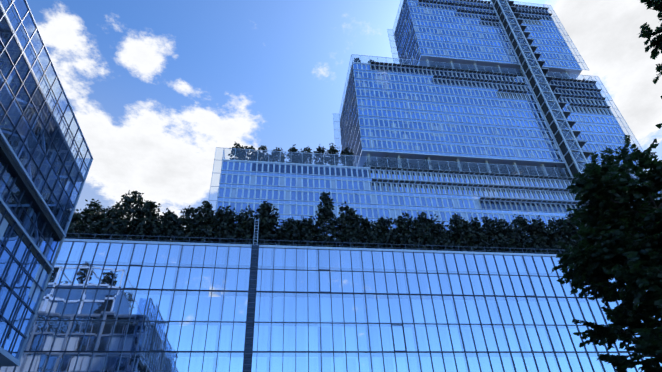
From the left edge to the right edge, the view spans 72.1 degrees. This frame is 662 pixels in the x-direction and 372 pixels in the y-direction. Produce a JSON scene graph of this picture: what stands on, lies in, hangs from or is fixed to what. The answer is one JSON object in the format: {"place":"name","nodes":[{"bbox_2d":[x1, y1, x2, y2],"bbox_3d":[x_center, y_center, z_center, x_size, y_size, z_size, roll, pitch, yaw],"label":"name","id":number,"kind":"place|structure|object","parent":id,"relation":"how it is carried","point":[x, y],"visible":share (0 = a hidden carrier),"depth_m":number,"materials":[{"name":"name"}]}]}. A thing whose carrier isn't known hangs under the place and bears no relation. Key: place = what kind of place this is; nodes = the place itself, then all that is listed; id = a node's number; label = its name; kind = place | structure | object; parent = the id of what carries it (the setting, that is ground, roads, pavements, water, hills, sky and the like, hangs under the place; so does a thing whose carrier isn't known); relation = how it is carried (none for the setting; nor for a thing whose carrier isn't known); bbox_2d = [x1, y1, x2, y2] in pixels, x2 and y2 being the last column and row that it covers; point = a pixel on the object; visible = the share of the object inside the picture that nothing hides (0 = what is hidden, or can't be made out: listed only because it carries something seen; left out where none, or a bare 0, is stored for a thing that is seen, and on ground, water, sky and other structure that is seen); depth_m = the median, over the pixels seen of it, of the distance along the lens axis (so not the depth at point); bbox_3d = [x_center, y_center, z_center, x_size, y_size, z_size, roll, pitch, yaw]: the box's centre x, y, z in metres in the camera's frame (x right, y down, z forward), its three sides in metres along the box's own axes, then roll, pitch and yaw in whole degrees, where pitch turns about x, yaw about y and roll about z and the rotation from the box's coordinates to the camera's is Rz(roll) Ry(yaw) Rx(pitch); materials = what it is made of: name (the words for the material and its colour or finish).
{"place":"outdoors","nodes":[
{"label":"outdoors","id":0,"kind":"place"},
{"bbox_2d":[0,139,62,273],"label":"wing soffits","id":1,"kind":"object","parent":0,"point":[15,170],"depth_m":34.34,"materials":[{"name":"grey metal"}]},
{"bbox_2d":[0,56,75,257],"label":"windows","id":2,"kind":"structure","parent":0,"point":[15,119],"depth_m":35.55,"materials":[{"name":"blue glass"}]},
{"bbox_2d":[1,0,661,230],"label":"sky","id":3,"kind":"structure","parent":0,"point":[152,88],"materials":[{"name":"blue"}]},
{"bbox_2d":[217,0,658,235],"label":"slabs","id":4,"kind":"structure","parent":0,"point":[370,179],"depth_m":125.89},
{"bbox_2d":[252,0,661,212],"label":"louvers","id":5,"kind":"object","parent":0,"point":[282,168],"visible":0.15,"depth_m":114.88,"materials":[{"name":"grey metal"}]},
{"bbox_2d":[374,0,590,204],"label":"steel framework","id":6,"kind":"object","parent":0,"point":[559,139],"depth_m":137.92,"materials":[{"name":"grey metal"}]},
{"bbox_2d":[215,0,420,210],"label":"building facade","id":7,"kind":"structure","parent":6,"relation":"attached to","point":[348,96],"depth_m":145.63,"materials":[{"name":"blue glass"}]},
{"bbox_2d":[370,0,655,204],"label":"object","id":8,"kind":"object","parent":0,"point":[557,96],"visible":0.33,"depth_m":139.17,"materials":[{"name":"grey metal"}]},
{"bbox_2d":[551,135,661,371],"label":"tree","id":9,"kind":"object","parent":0,"point":[634,264],"depth_m":14.36,"materials":[{"name":"green plant"}]},
{"bbox_2d":[638,0,661,128],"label":"tree","id":10,"kind":"object","parent":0,"point":[655,42],"depth_m":21.74,"materials":[{"name":"green plant"}]},
{"label":"ground","id":11,"kind":"structure","parent":0,"visible":0},
{"bbox_2d":[0,1,83,181],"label":"wing frames","id":12,"kind":"structure","parent":11,"relation":"on","point":[34,98],"depth_m":35.14,"materials":[{"name":"grey metal"}]},
{"bbox_2d":[0,213,48,358],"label":"windows","id":13,"kind":"structure","parent":12,"relation":"attached to","point":[7,256],"depth_m":33.19,"materials":[{"name":"blue glass"}]},
{"bbox_2d":[0,62,66,246],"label":"window blinds","id":14,"kind":"object","parent":12,"relation":"attached to","point":[24,162],"depth_m":35.95,"materials":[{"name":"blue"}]},
{"bbox_2d":[0,0,87,354],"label":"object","id":15,"kind":"object","parent":12,"relation":"attached to","point":[10,189],"visible":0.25,"depth_m":34.12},
{"bbox_2d":[0,0,90,264],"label":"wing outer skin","id":16,"kind":"object","parent":12,"relation":"attached to","point":[40,157],"depth_m":34.79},
{"bbox_2d":[0,0,92,366],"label":"wing edges","id":17,"kind":"object","parent":12,"relation":"attached to","point":[7,359],"visible":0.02,"depth_m":35.19,"materials":[{"name":"grey metal"}]},
{"bbox_2d":[0,241,661,371],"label":"glass podium","id":18,"kind":"object","parent":11,"relation":"on","point":[298,307],"visible":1,"depth_m":57.02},
{"bbox_2d":[242,247,258,371],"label":"ladder rails","id":19,"kind":"object","parent":18,"relation":"attached to","point":[247,309],"visible":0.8,"depth_m":55.65,"materials":[{"name":"metal"}]},
{"bbox_2d":[243,246,258,371],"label":"service strip","id":20,"kind":"object","parent":18,"relation":"attached to","point":[251,298],"visible":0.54,"depth_m":55.73,"materials":[{"name":"grey"}]},
{"bbox_2d":[243,245,258,370],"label":"ladder rungs","id":21,"kind":"object","parent":20,"relation":"attached to","point":[250,312],"visible":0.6,"depth_m":55.35,"materials":[{"name":"grey metal"}]},
{"bbox_2d":[253,218,258,244],"bbox_3d":[-10.304,6.200,62.729,0.560,4.300,0.060,3,-38,-8],"label":"ladder","id":22,"kind":"object","parent":18,"relation":"on","point":[256,231],"visible":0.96,"depth_m":62.71,"materials":[{"name":"grey metal"}]},
{"bbox_2d":[43,239,556,256],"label":"roof edge","id":23,"kind":"object","parent":18,"relation":"on","point":[291,247],"visible":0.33,"depth_m":62.19,"materials":[{"name":"white metal"}]},
{"bbox_2d":[66,233,567,253],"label":"railing","id":24,"kind":"object","parent":23,"relation":"on","point":[264,243],"visible":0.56,"depth_m":63.50,"materials":[{"name":"grey metal"}]},
{"bbox_2d":[35,263,625,351],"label":"window mullions","id":25,"kind":"object","parent":18,"relation":"attached to","point":[319,270],"visible":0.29,"depth_m":57.60,"materials":[{"name":"metal"}]},
{"bbox_2d":[13,241,653,371],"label":"window frames","id":26,"kind":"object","parent":18,"relation":"attached to","point":[406,351],"visible":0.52,"depth_m":57.36,"materials":[{"name":"grey metal"}]},
{"bbox_2d":[209,0,641,241],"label":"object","id":27,"kind":"object","parent":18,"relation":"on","point":[551,98],"visible":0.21,"depth_m":124.14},
{"bbox_2d":[340,0,419,166],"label":"building side facade","id":28,"kind":"structure","parent":27,"relation":"on","point":[400,63],"depth_m":153.82,"materials":[{"name":"blue glass"}]},
{"bbox_2d":[208,0,659,236],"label":"windows","id":29,"kind":"structure","parent":27,"relation":"attached to","point":[418,157],"depth_m":124.72,"materials":[{"name":"blue glass"}]},
{"bbox_2d":[367,59,569,175],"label":"columns","id":30,"kind":"structure","parent":27,"relation":"attached to","point":[458,161],"depth_m":120.91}
]}

